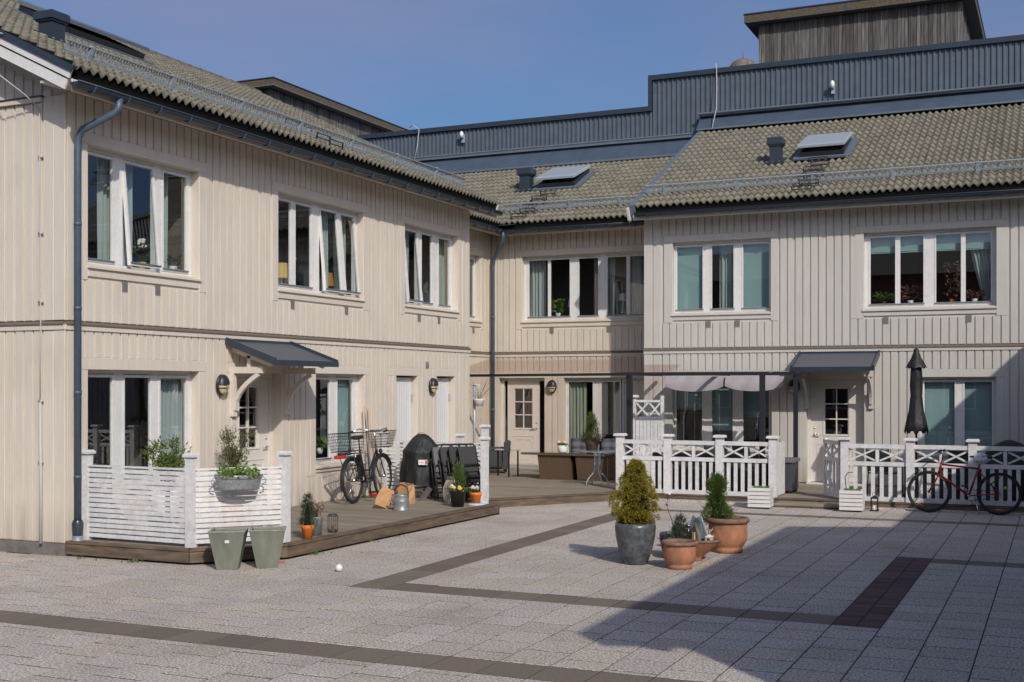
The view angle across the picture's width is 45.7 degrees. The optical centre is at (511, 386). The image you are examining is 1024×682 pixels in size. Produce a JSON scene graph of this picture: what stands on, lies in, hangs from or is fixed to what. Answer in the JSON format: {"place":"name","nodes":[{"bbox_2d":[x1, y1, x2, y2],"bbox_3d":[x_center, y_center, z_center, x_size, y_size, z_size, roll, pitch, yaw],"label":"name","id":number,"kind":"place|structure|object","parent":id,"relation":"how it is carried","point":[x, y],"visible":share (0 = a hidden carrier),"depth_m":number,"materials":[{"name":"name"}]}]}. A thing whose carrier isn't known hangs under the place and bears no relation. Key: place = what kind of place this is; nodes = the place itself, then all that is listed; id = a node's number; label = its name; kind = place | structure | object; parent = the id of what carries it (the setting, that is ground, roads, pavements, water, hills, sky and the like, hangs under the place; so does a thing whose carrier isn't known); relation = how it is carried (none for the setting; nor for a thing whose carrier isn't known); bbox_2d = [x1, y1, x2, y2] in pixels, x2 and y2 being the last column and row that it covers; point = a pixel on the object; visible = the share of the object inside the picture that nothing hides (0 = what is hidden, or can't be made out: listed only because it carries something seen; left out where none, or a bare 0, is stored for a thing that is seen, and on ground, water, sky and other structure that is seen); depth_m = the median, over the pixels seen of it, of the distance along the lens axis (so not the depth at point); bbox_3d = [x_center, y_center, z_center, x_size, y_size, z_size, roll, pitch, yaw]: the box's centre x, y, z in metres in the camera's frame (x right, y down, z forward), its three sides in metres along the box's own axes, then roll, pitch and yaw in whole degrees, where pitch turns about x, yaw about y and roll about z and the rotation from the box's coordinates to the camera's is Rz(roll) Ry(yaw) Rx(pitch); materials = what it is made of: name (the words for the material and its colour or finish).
{"place":"outdoors","nodes":[
{"label":"outdoors","id":0,"kind":"place"},
{"bbox_2d":[443,476,454,502],"bbox_3d":[-1.066,1.780,21.056,0.274,0.461,0.274,0,0,24],"label":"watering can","id":1,"kind":"object","parent":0,"point":[446,494],"visible":0.6,"depth_m":20.98,"materials":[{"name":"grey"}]},
{"bbox_2d":[0,484,1023,681],"bbox_3d":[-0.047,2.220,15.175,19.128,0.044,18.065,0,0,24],"label":"pavement","id":2,"kind":"structure","parent":0,"point":[862,573],"depth_m":12.13,"materials":[{"name":"stone"}]},
{"bbox_2d":[207,527,248,569],"bbox_3d":[-3.436,1.964,14.742,0.442,0.472,0.442,0,0,-6],"label":"square planter","id":3,"kind":"object","parent":2,"relation":"on","point":[227,545],"visible":1,"depth_m":14.57,"materials":[{"name":"plastic"}]},
{"bbox_2d":[0,0,502,555],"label":"row house","id":4,"kind":"structure","parent":2,"relation":"on","point":[232,192],"depth_m":18.62,"materials":[{"name":"beige wood"}]},
{"bbox_2d":[0,32,43,543],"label":"cable","id":5,"kind":"object","parent":4,"relation":"attached to","point":[40,461],"visible":1,"depth_m":15.90,"materials":[{"name":"white metal"}]},
{"bbox_2d":[132,238,149,268],"bbox_3d":[-5.377,-1.927,17.659,0.312,0.455,0.419,0,0,24],"label":"window plant","id":6,"kind":"object","parent":4,"relation":"in","point":[142,245],"depth_m":17.62,"materials":[{"name":"green plant"}]},
{"bbox_2d":[77,130,206,292],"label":"window","id":7,"kind":"structure","parent":4,"relation":"in","point":[126,200],"depth_m":17.55,"materials":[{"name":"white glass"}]},
{"bbox_2d":[82,357,206,497],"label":"window","id":8,"kind":"structure","parent":4,"relation":"in","point":[122,408],"depth_m":18.19,"materials":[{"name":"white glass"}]},
{"bbox_2d":[165,255,183,268],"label":"window plant","id":9,"kind":"object","parent":4,"relation":"in","point":[175,260],"depth_m":18.23,"materials":[{"name":"plant"}]},
{"bbox_2d":[216,374,229,395],"bbox_3d":[-4.421,-0.030,18.633,0.170,0.330,0.250,0,0,24],"label":"wall lamp","id":10,"kind":"object","parent":4,"relation":"attached to","point":[222,384],"visible":1,"depth_m":18.56,"materials":[{"name":"black metal"}]},
{"bbox_2d":[229,362,287,511],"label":"entrance door","id":11,"kind":"structure","parent":4,"relation":"in","point":[254,410],"depth_m":20.08,"materials":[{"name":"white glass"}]},
{"bbox_2d":[278,263,287,282],"bbox_3d":[-3.944,-1.910,20.831,0.260,0.420,0.260,0,0,24],"label":"table lamp","id":12,"kind":"object","parent":4,"relation":"in","point":[282,270],"visible":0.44,"depth_m":20.73,"materials":[{"name":"fabric"}]},
{"bbox_2d":[271,181,367,310],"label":"window","id":13,"kind":"structure","parent":4,"relation":"in","point":[322,238],"depth_m":21.98,"materials":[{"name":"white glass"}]},
{"bbox_2d":[316,435,327,453],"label":"window plant","id":14,"kind":"object","parent":4,"relation":"in","point":[324,441],"depth_m":21.75,"materials":[{"name":"plant"}]},
{"bbox_2d":[310,366,368,475],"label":"window","id":15,"kind":"structure","parent":4,"relation":"in","point":[333,398],"depth_m":22.34,"materials":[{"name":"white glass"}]},
{"bbox_2d":[391,367,421,489],"bbox_3d":[-2.147,0.815,24.068,0.170,2.390,1.200,0,0,24],"label":"storage door","id":16,"kind":"structure","parent":4,"relation":"in","point":[402,397],"depth_m":24.12,"materials":[{"name":"white wood"}]},
{"bbox_2d":[401,215,461,320],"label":"window","id":17,"kind":"structure","parent":4,"relation":"in","point":[426,256],"depth_m":25.49,"materials":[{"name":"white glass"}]},
{"bbox_2d":[429,378,438,393],"bbox_3d":[-1.597,-0.020,24.884,0.170,0.330,0.250,0,0,24],"label":"wall lamp","id":18,"kind":"object","parent":4,"relation":"attached to","point":[433,385],"visible":1,"depth_m":24.81,"materials":[{"name":"black metal"}]},
{"bbox_2d":[433,368,457,443],"bbox_3d":[-1.463,0.815,25.581,0.170,2.390,1.160,0,0,24],"label":"storage door","id":19,"kind":"structure","parent":4,"relation":"in","point":[441,398],"depth_m":25.69,"materials":[{"name":"white wood"}]},
{"bbox_2d":[248,526,285,567],"bbox_3d":[-2.989,1.964,14.880,0.442,0.472,0.442,0,0,-10],"label":"square planter","id":20,"kind":"object","parent":2,"relation":"on","point":[267,542],"visible":1,"depth_m":14.71,"materials":[{"name":"plastic"}]},
{"bbox_2d":[65,497,498,562],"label":"wooden deck","id":21,"kind":"structure","parent":2,"relation":"on","point":[362,519],"depth_m":17.27,"materials":[{"name":"brown wood"}]},
{"bbox_2d":[151,490,180,533],"bbox_3d":[-4.727,1.710,16.620,0.400,0.600,0.400,0,0,24],"label":"white pot","id":22,"kind":"object","parent":21,"relation":"on","point":[164,511],"visible":0.12,"depth_m":16.49,"materials":[{"name":"ceramic"}]},
{"bbox_2d":[139,434,191,486],"bbox_3d":[-4.675,1.016,16.599,0.679,0.775,0.594,0,0,-40],"label":"potted shrub","id":23,"kind":"object","parent":22,"relation":"on","point":[164,459],"visible":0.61,"depth_m":16.54,"materials":[{"name":"green plant"}]},
{"bbox_2d":[82,450,292,547],"bbox_3d":[-4.303,1.420,15.568,2.874,1.180,0.813,0,0,6],"label":"slat screen","id":24,"kind":"object","parent":21,"relation":"on","point":[190,515],"visible":0.89,"depth_m":15.54,"materials":[{"name":"white wood"}]},
{"bbox_2d":[211,474,265,490],"bbox_3d":[-3.432,1.200,15.265,0.692,0.200,0.297,0,0,-25],"label":"zinc planter","id":25,"kind":"object","parent":24,"relation":"hanging from","point":[242,483],"visible":0.91,"depth_m":15.14,"materials":[{"name":"metal"}]},
{"bbox_2d":[215,460,260,478],"bbox_3d":[-3.426,1.039,15.233,0.545,0.267,0.342,0,0,-25],"label":"herb plant","id":26,"kind":"object","parent":25,"relation":"on","point":[227,472],"visible":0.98,"depth_m":15.19,"materials":[{"name":"green plant"}]},
{"bbox_2d":[220,500,244,522],"bbox_3d":[-4.152,1.843,18.061,0.362,0.335,0.362,0,0,24],"label":"clay pot","id":27,"kind":"object","parent":21,"relation":"on","point":[232,511],"visible":0.22,"depth_m":17.94,"materials":[{"name":"ceramic"}]},
{"bbox_2d":[216,425,255,496],"bbox_3d":[-4.126,1.099,18.038,0.665,1.103,0.602,0,0,-21],"label":"potted shrub","id":28,"kind":"object","parent":27,"relation":"in","point":[232,459],"visible":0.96,"depth_m":18.02,"materials":[{"name":"green plant"}]},
{"bbox_2d":[301,524,313,538],"bbox_3d":[-2.700,1.915,16.055,0.170,0.190,0.170,0,0,24],"label":"flower pot","id":29,"kind":"object","parent":21,"relation":"on","point":[307,531],"visible":0.98,"depth_m":15.99,"materials":[{"name":"ceramic"}]},
{"bbox_2d":[296,492,319,527],"bbox_3d":[-2.694,1.618,16.054,0.308,0.517,0.308,0,0,24],"label":"conifer","id":30,"kind":"object","parent":29,"relation":"in","point":[307,514],"visible":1,"depth_m":16.03,"materials":[{"name":"green plant"}]},
{"bbox_2d":[310,516,322,535],"bbox_3d":[-2.667,1.885,16.491,0.210,0.250,0.210,0,0,24],"label":"zinc pot","id":31,"kind":"object","parent":21,"relation":"on","point":[317,530],"visible":0.61,"depth_m":16.41,"materials":[{"name":"metal"}]},
{"bbox_2d":[327,513,337,532],"bbox_3d":[-2.479,1.884,16.811,0.152,0.255,0.152,0,0,24],"label":"wire lantern","id":32,"kind":"object","parent":21,"relation":"on","point":[332,529],"visible":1,"depth_m":16.79,"materials":[{"name":"black metal"}]},
{"bbox_2d":[324,427,395,503],"bbox_3d":[-2.573,1.373,21.496,0.731,1.279,2.106,-3,-1,18],"label":"bicycle","id":33,"kind":"object","parent":21,"relation":"on","point":[359,465],"visible":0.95,"depth_m":21.19,"materials":[{"name":"metal"}]},
{"bbox_2d":[375,486,395,508],"bbox_3d":[-2.096,1.824,20.102,0.270,0.320,0.176,24,-2,-5],"label":"paper bag","id":34,"kind":"object","parent":21,"relation":"on","point":[385,495],"visible":0.91,"depth_m":20.03,"materials":[{"name":"brown paper"}]},
{"bbox_2d":[389,484,408,510],"bbox_3d":[-1.834,1.795,19.789,0.327,0.430,0.255,0,0,-12],"label":"watering can","id":35,"kind":"object","parent":21,"relation":"on","point":[401,502],"visible":1,"depth_m":19.70,"materials":[{"name":"metal"}]},
{"bbox_2d":[398,482,414,503],"bbox_3d":[-1.818,1.834,20.954,0.288,0.354,0.196,6,4,44],"label":"paper bag","id":36,"kind":"object","parent":21,"relation":"on","point":[403,489],"visible":0.6,"depth_m":20.89,"materials":[{"name":"brown paper"}]},
{"bbox_2d":[449,490,465,506],"bbox_3d":[-0.910,1.875,20.404,0.290,0.270,0.290,0,0,24],"label":"flower pot","id":37,"kind":"object","parent":21,"relation":"on","point":[457,498],"visible":0.94,"depth_m":20.30,"materials":[{"name":"plastic"}]},
{"bbox_2d":[450,461,466,490],"bbox_3d":[-0.911,1.523,20.538,0.341,0.594,0.354,0,0,-13],"label":"conifer","id":38,"kind":"object","parent":37,"relation":"in","point":[456,473],"visible":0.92,"depth_m":20.51,"materials":[{"name":"green plant"}]},
{"bbox_2d":[467,503,484,505],"bbox_3d":[-0.608,1.995,20.685,0.320,0.030,0.320,0,0,24],"label":"pot saucer","id":39,"kind":"object","parent":21,"relation":"on","point":[473,504],"visible":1,"depth_m":20.59,"materials":[{"name":"ceramic"}]},
{"bbox_2d":[469,491,481,502],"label":"flower pot","id":40,"kind":"object","parent":39,"relation":"on","point":[475,497],"visible":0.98,"depth_m":20.73,"materials":[{"name":"ceramic"}]},
{"bbox_2d":[478,436,490,503],"bbox_3d":[-0.469,1.430,20.797,0.155,1.160,0.155,0,0,24],"label":"fence post","id":41,"kind":"object","parent":21,"relation":"on","point":[484,465],"visible":1,"depth_m":20.75,"materials":[{"name":"white wood"}]},
{"bbox_2d":[360,469,651,514],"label":"wooden deck","id":42,"kind":"structure","parent":2,"relation":"on","point":[527,487],"depth_m":23.92,"materials":[{"name":"brown wood"}]},
{"bbox_2d":[399,432,443,496],"bbox_3d":[-1.667,1.421,22.359,0.720,1.178,0.783,0,0,-36],"label":"barbecue","id":43,"kind":"object","parent":42,"relation":"on","point":[415,468],"visible":0.81,"depth_m":22.09,"materials":[{"name":"black fabric"}]},
{"bbox_2d":[380,424,490,493],"bbox_3d":[-1.450,1.365,22.683,2.235,1.350,0.205,0,0,24],"label":"slat screen","id":44,"kind":"object","parent":42,"relation":"on","point":[484,432],"visible":0.25,"depth_m":22.94,"materials":[{"name":"white wood"}]},
{"bbox_2d":[430,444,452,499],"bbox_3d":[-1.197,1.522,21.949,0.501,1.016,0.170,0,-17,-26],"label":"folding chair","id":45,"kind":"object","parent":42,"relation":"on","point":[436,478],"visible":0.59,"depth_m":21.89,"materials":[{"name":"grey plastic"}]},
{"bbox_2d":[438,444,469,499],"bbox_3d":[-1.048,1.518,21.914,0.501,1.015,0.170,0,-16,-33],"label":"folding chair","id":46,"kind":"object","parent":42,"relation":"on","point":[444,453],"visible":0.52,"depth_m":21.87,"materials":[{"name":"fabric"}]},
{"bbox_2d":[447,443,475,493],"bbox_3d":[-0.895,1.515,21.878,0.501,1.015,0.170,0,-14,-40],"label":"folding chair","id":47,"kind":"object","parent":42,"relation":"on","point":[453,453],"visible":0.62,"depth_m":21.83,"materials":[{"name":"fabric"}]},
{"bbox_2d":[456,443,479,499],"bbox_3d":[-0.738,1.512,21.844,0.170,1.015,0.501,-17,-12,42],"label":"folding chair","id":48,"kind":"object","parent":42,"relation":"on","point":[467,456],"visible":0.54,"depth_m":21.85,"materials":[{"name":"fabric"}]},
{"bbox_2d":[473,382,475,445],"bbox_3d":[-0.828,0.970,26.732,0.055,2.140,0.055,0,0,2],"label":"support pole","id":49,"kind":"object","parent":42,"relation":"on","point":[474,416],"visible":0.65,"depth_m":26.71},
{"bbox_2d":[489,440,510,472],"bbox_3d":[-0.415,1.659,28.994,0.732,0.762,0.620,0,0,4],"label":"wicker armchair","id":50,"kind":"object","parent":42,"relation":"on","point":[503,459],"visible":0.62,"depth_m":28.68,"materials":[{"name":"grey wicker"}]},
{"bbox_2d":[489,449,518,476],"bbox_3d":[-0.197,1.735,27.741,0.600,0.610,0.600,0,0,24],"label":"side table","id":51,"kind":"object","parent":42,"relation":"on","point":[508,461],"visible":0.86,"depth_m":27.76,"materials":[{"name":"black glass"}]},
{"bbox_2d":[521,450,615,480],"bbox_3d":[1.291,1.740,26.904,2.020,0.600,0.920,0,0,24],"label":"wicker table","id":52,"kind":"object","parent":42,"relation":"on","point":[567,465],"visible":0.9,"depth_m":26.58,"materials":[{"name":"brown wicker"}]},
{"bbox_2d":[580,450,613,485],"bbox_3d":[1.762,1.683,25.155,0.706,0.717,0.706,0,0,24],"label":"bistro table","id":53,"kind":"object","parent":42,"relation":"on","point":[596,452],"visible":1,"depth_m":25.17,"materials":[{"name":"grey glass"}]},
{"bbox_2d":[584,438,598,452],"bbox_3d":[1.737,1.275,26.483,0.330,0.330,0.330,0,0,24],"label":"wicker planter","id":54,"kind":"object","parent":53,"relation":"on","point":[590,446],"visible":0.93,"depth_m":26.36,"materials":[{"name":"wicker"}]},
{"bbox_2d":[580,412,603,444],"bbox_3d":[1.762,0.905,26.481,0.580,0.794,0.550,0,0,-39],"label":"planter conifer","id":55,"kind":"object","parent":54,"relation":"in","point":[592,433],"visible":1,"depth_m":26.45,"materials":[{"name":"green plant"}]},
{"bbox_2d":[571,438,625,474],"bbox_3d":[1.942,1.595,27.982,1.500,0.790,0.800,0,0,24],"label":"garden sofa","id":56,"kind":"object","parent":42,"relation":"on","point":[577,444],"visible":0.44,"depth_m":28.16,"materials":[{"name":"grey fabric"}]},
{"bbox_2d":[615,521,655,564],"bbox_3d":[1.535,1.942,15.130,0.510,0.515,0.510,0,0,24],"label":"glazed pot","id":57,"kind":"object","parent":2,"relation":"on","point":[635,542],"visible":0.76,"depth_m":14.94,"materials":[{"name":"ceramic"}]},
{"bbox_2d":[607,456,661,523],"bbox_3d":[1.550,1.321,15.126,0.693,0.921,0.678,0,0,24],"label":"golden conifer","id":58,"kind":"object","parent":57,"relation":"on","point":[635,495],"visible":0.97,"depth_m":15.02,"materials":[{"name":"yellow plant"}]},
{"bbox_2d":[661,538,697,569],"bbox_3d":[2.033,2.033,14.751,0.452,0.335,0.452,0,0,24],"label":"terracotta pot","id":59,"kind":"object","parent":2,"relation":"on","point":[679,553],"visible":1,"depth_m":14.60,"materials":[{"name":"ceramic"}]},
{"bbox_2d":[667,512,691,538],"bbox_3d":[2.155,1.795,15.502,0.384,0.449,0.364,0,0,-9],"label":"spruce","id":60,"kind":"object","parent":59,"relation":"in","point":[677,525],"visible":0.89,"depth_m":15.47,"materials":[{"name":"green plant"}]},
{"bbox_2d":[356,34,1023,174],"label":"apartment building","id":61,"kind":"structure","parent":2,"relation":"on","point":[674,116],"depth_m":32.24,"materials":[{"name":"metal"}]},
{"bbox_2d":[236,77,407,134],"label":"rooftop hut","id":62,"kind":"object","parent":61,"relation":"on","point":[350,120],"visible":0.22,"depth_m":43.11,"materials":[{"name":"brown wood"}]},
{"bbox_2d":[729,52,754,66],"bbox_3d":[6.451,-8.875,33.955,0.840,0.950,0.827,0,0,24],"label":"roof fan","id":63,"kind":"object","parent":61,"relation":"on","point":[742,61],"visible":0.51,"depth_m":33.66},
{"bbox_2d":[743,0,985,62],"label":"rooftop hut","id":64,"kind":"object","parent":61,"relation":"on","point":[834,28],"visible":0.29,"depth_m":34.99,"materials":[{"name":"brown wood"}]},
{"bbox_2d":[667,535,721,560],"bbox_3d":[2.311,2.058,15.415,0.690,0.285,0.586,0,0,24],"label":"terracotta bowl","id":65,"kind":"object","parent":2,"relation":"on","point":[703,548],"visible":0.46,"depth_m":15.22,"materials":[{"name":"ceramic"}]},
{"bbox_2d":[687,515,706,540],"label":"bird house","id":66,"kind":"structure","parent":65,"relation":"in","point":[697,528],"depth_m":15.37,"materials":[{"name":"grey wood"}]},
{"bbox_2d":[706,516,749,553],"bbox_3d":[2.876,1.969,16.203,0.579,0.462,0.579,0,0,24],"label":"terracotta pot","id":67,"kind":"object","parent":2,"relation":"on","point":[731,533],"visible":0.94,"depth_m":15.99,"materials":[{"name":"ceramic"}]},
{"bbox_2d":[699,470,736,528],"bbox_3d":[2.742,1.508,16.278,0.534,0.832,0.535,0,0,-15],"label":"thuja","id":68,"kind":"object","parent":67,"relation":"in","point":[716,503],"visible":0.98,"depth_m":16.21,"materials":[{"name":"green plant"}]},
{"bbox_2d":[748,485,773,507],"bbox_3d":[4.519,1.985,22.099,0.400,0.389,0.400,0,0,21],"label":"slatted planter","id":69,"kind":"object","parent":2,"relation":"on","point":[759,496],"visible":1,"depth_m":21.93,"materials":[{"name":"wood"}]},
{"bbox_2d":[774,501,838,509],"bbox_3d":[5.425,2.163,22.234,1.180,0.075,0.512,0,0,24],"label":"entrance step","id":70,"kind":"object","parent":2,"relation":"on","point":[808,505],"visible":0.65,"depth_m":22.09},
{"bbox_2d":[626,103,1023,486],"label":"row house","id":71,"kind":"structure","parent":2,"relation":"on","point":[790,247],"depth_m":26.07,"materials":[{"name":"beige wood"}]},
{"bbox_2d":[664,230,777,322],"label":"window","id":72,"kind":"structure","parent":71,"relation":"in","point":[712,277],"depth_m":27.01,"materials":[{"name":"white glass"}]},
{"bbox_2d":[665,370,778,455],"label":"window","id":73,"kind":"structure","parent":71,"relation":"in","point":[732,413],"depth_m":27.06,"materials":[{"name":"white glass"}]},
{"bbox_2d":[798,371,872,485],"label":"entrance door","id":74,"kind":"structure","parent":71,"relation":"in","point":[839,406],"depth_m":26.01,"materials":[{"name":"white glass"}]},
{"bbox_2d":[873,291,894,303],"bbox_3d":[7.844,-1.871,25.668,0.501,0.341,0.376,0,0,24],"label":"window plant","id":75,"kind":"object","parent":71,"relation":"in","point":[892,295],"depth_m":25.64,"materials":[{"name":"green plant"}]},
{"bbox_2d":[900,284,922,302],"bbox_3d":[8.360,-1.921,25.480,0.549,0.442,0.376,0,0,24],"label":"window plant","id":76,"kind":"object","parent":71,"relation":"in","point":[912,292],"depth_m":25.44,"materials":[{"name":"plant"}]},
{"bbox_2d":[856,219,1004,318],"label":"window","id":77,"kind":"structure","parent":71,"relation":"in","point":[885,272],"depth_m":25.37,"materials":[{"name":"white glass"}]},
{"bbox_2d":[943,261,960,301],"bbox_3d":[9.101,-2.153,25.144,0.377,0.906,0.278,0,0,24],"label":"window plant","id":78,"kind":"object","parent":71,"relation":"in","point":[955,277],"depth_m":25.12,"materials":[{"name":"orange plant"}]},
{"bbox_2d":[911,369,1004,460],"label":"window","id":79,"kind":"structure","parent":71,"relation":"in","point":[960,405],"depth_m":24.87,"materials":[{"name":"white glass"}]},
{"bbox_2d":[966,289,984,300],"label":"window plant","id":80,"kind":"object","parent":71,"relation":"in","point":[977,295],"depth_m":24.88,"materials":[{"name":"plant"}]},
{"bbox_2d":[650,498,1023,515],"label":"stone edging","id":81,"kind":"object","parent":2,"relation":"on","point":[880,508],"visible":0.44,"depth_m":21.69,"materials":[{"name":"stone"}]},
{"bbox_2d":[656,484,1023,512],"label":"wooden deck","id":82,"kind":"structure","parent":2,"relation":"on","point":[809,492],"depth_m":22.86,"materials":[{"name":"brown wood"}]},
{"bbox_2d":[470,372,802,485],"bbox_3d":[2.284,0.683,26.759,8.170,2.794,4.348,0,0,24],"label":"pergola","id":83,"kind":"object","parent":82,"relation":"on","point":[629,403],"visible":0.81,"depth_m":24.98,"materials":[{"name":"brown wood"}]},
{"bbox_2d":[665,376,723,391],"bbox_3d":[3.864,-0.060,25.764,1.270,0.320,0.124,0,0,24],"label":"awning cloth","id":84,"kind":"object","parent":83,"relation":"hanging from","point":[699,383],"visible":1,"depth_m":25.74,"materials":[{"name":"white fabric"}]},
{"bbox_2d":[682,371,795,371],"bbox_3d":[4.702,-0.323,26.076,2.600,0.015,0.800,0,0,24],"label":"awning cloth","id":85,"kind":"object","parent":83,"relation":"on","point":[738,371],"visible":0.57,"depth_m":25.63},
{"bbox_2d":[725,376,783,390],"bbox_3d":[5.026,-0.065,25.239,1.220,0.310,0.124,0,0,24],"label":"awning cloth","id":86,"kind":"object","parent":83,"relation":"hanging from","point":[746,383],"visible":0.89,"depth_m":25.24,"materials":[{"name":"white fabric"}]},
{"bbox_2d":[633,395,663,481],"bbox_3d":[2.786,1.125,25.296,0.770,1.910,0.200,0,0,24],"label":"lattice screen","id":87,"kind":"object","parent":82,"relation":"on","point":[644,428],"visible":0.56,"depth_m":25.25,"materials":[{"name":"white wood"}]},
{"bbox_2d":[613,433,784,496],"bbox_3d":[3.676,1.510,23.816,3.250,1.180,0.935,0,0,24],"label":"picket fence","id":88,"kind":"object","parent":82,"relation":"on","point":[775,460],"visible":0.84,"depth_m":23.41,"materials":[{"name":"white wood"}]},
{"bbox_2d":[652,452,758,490],"bbox_3d":[3.909,1.660,24.076,2.100,0.720,0.800,0,0,24],"label":"garden sofa","id":89,"kind":"object","parent":82,"relation":"on","point":[707,455],"visible":0.29,"depth_m":23.73,"materials":[{"name":"wicker"}]},
{"bbox_2d":[746,457,799,493],"bbox_3d":[5.167,1.745,24.166,0.980,0.670,0.700,0,0,24],"label":"trash bin","id":90,"kind":"object","parent":82,"relation":"on","point":[791,474],"visible":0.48,"depth_m":23.81,"materials":[{"name":"grey plastic"}]},
{"bbox_2d":[866,448,902,494],"bbox_3d":[7.158,1.626,23.399,0.505,0.910,0.564,0,0,44],"label":"garden chair","id":91,"kind":"object","parent":82,"relation":"on","point":[882,455],"visible":0.52,"depth_m":23.29,"materials":[{"name":"fabric"}]},
{"bbox_2d":[902,348,928,495],"bbox_3d":[7.708,0.670,23.183,0.520,2.820,0.520,0,0,24],"label":"parasol","id":92,"kind":"object","parent":82,"relation":"on","point":[916,422],"visible":0.87,"depth_m":23.08,"materials":[{"name":"black fabric"}]},
{"bbox_2d":[838,437,1023,506],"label":"picket fence","id":93,"kind":"object","parent":82,"relation":"on","point":[910,447],"visible":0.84,"depth_m":21.72,"materials":[{"name":"white wood"}]},
{"bbox_2d":[823,438,839,497],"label":"garden gate","id":94,"kind":"structure","parent":93,"relation":"attached to","point":[828,460],"depth_m":22.87,"materials":[{"name":"white wood"}]},
{"bbox_2d":[905,461,1006,500],"bbox_3d":[8.080,1.680,22.137,1.700,0.680,0.800,0,0,24],"label":"garden sofa","id":95,"kind":"object","parent":82,"relation":"on","point":[979,478],"visible":0.4,"depth_m":21.75,"materials":[{"name":"wicker"}]},
{"bbox_2d":[948,450,967,461],"bbox_3d":[8.525,1.626,23.109,0.505,0.910,0.564,0,0,14],"label":"garden chair","id":96,"kind":"object","parent":82,"relation":"on","point":[963,456],"visible":0.04,"depth_m":22.87,"materials":[{"name":"fabric"}]},
{"bbox_2d":[985,440,1023,499],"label":"barbecue","id":97,"kind":"object","parent":82,"relation":"on","point":[1009,443],"visible":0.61,"depth_m":22.22,"materials":[{"name":"black fabric"}]},
{"bbox_2d":[839,488,864,510],"bbox_3d":[6.026,1.985,21.550,0.400,0.389,0.400,0,0,21],"label":"slatted planter","id":98,"kind":"object","parent":2,"relation":"on","point":[850,499],"visible":1,"depth_m":21.39,"materials":[{"name":"wood"}]},
{"bbox_2d":[907,449,1021,514],"bbox_3d":[7.833,1.643,21.084,1.878,1.116,0.641,0,-2,24],"label":"bicycle","id":99,"kind":"object","parent":2,"relation":"on","point":[981,458],"visible":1,"depth_m":20.99,"materials":[{"name":"metal"}]},
{"bbox_2d":[17,0,1023,129],"label":"sky","id":100,"kind":"structure","parent":0,"point":[422,64],"materials":[{"name":"blue"}]},
{"bbox_2d":[444,156,673,469],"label":"row house","id":101,"kind":"structure","parent":0,"point":[572,234],"depth_m":30.06,"materials":[{"name":"beige wood"}]},
{"bbox_2d":[470,247,484,329],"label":"window","id":102,"kind":"structure","parent":101,"relation":"in","point":[481,253],"depth_m":29.99,"materials":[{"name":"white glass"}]},
{"bbox_2d":[495,371,550,469],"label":"entrance door","id":103,"kind":"structure","parent":101,"relation":"in","point":[525,400],"depth_m":30.40,"materials":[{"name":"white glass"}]},
{"bbox_2d":[551,298,565,315],"bbox_3d":[1.151,-1.967,30.135,0.413,0.495,0.308,0,0,24],"label":"window plant","id":104,"kind":"object","parent":101,"relation":"in","point":[559,309],"depth_m":30.09,"materials":[{"name":"plant"}]},
{"bbox_2d":[515,244,643,329],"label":"window","id":105,"kind":"structure","parent":101,"relation":"in","point":[593,284],"depth_m":30.14,"materials":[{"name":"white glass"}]},
{"bbox_2d":[558,372,643,450],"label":"window","id":106,"kind":"structure","parent":101,"relation":"in","point":[604,396],"depth_m":29.73,"materials":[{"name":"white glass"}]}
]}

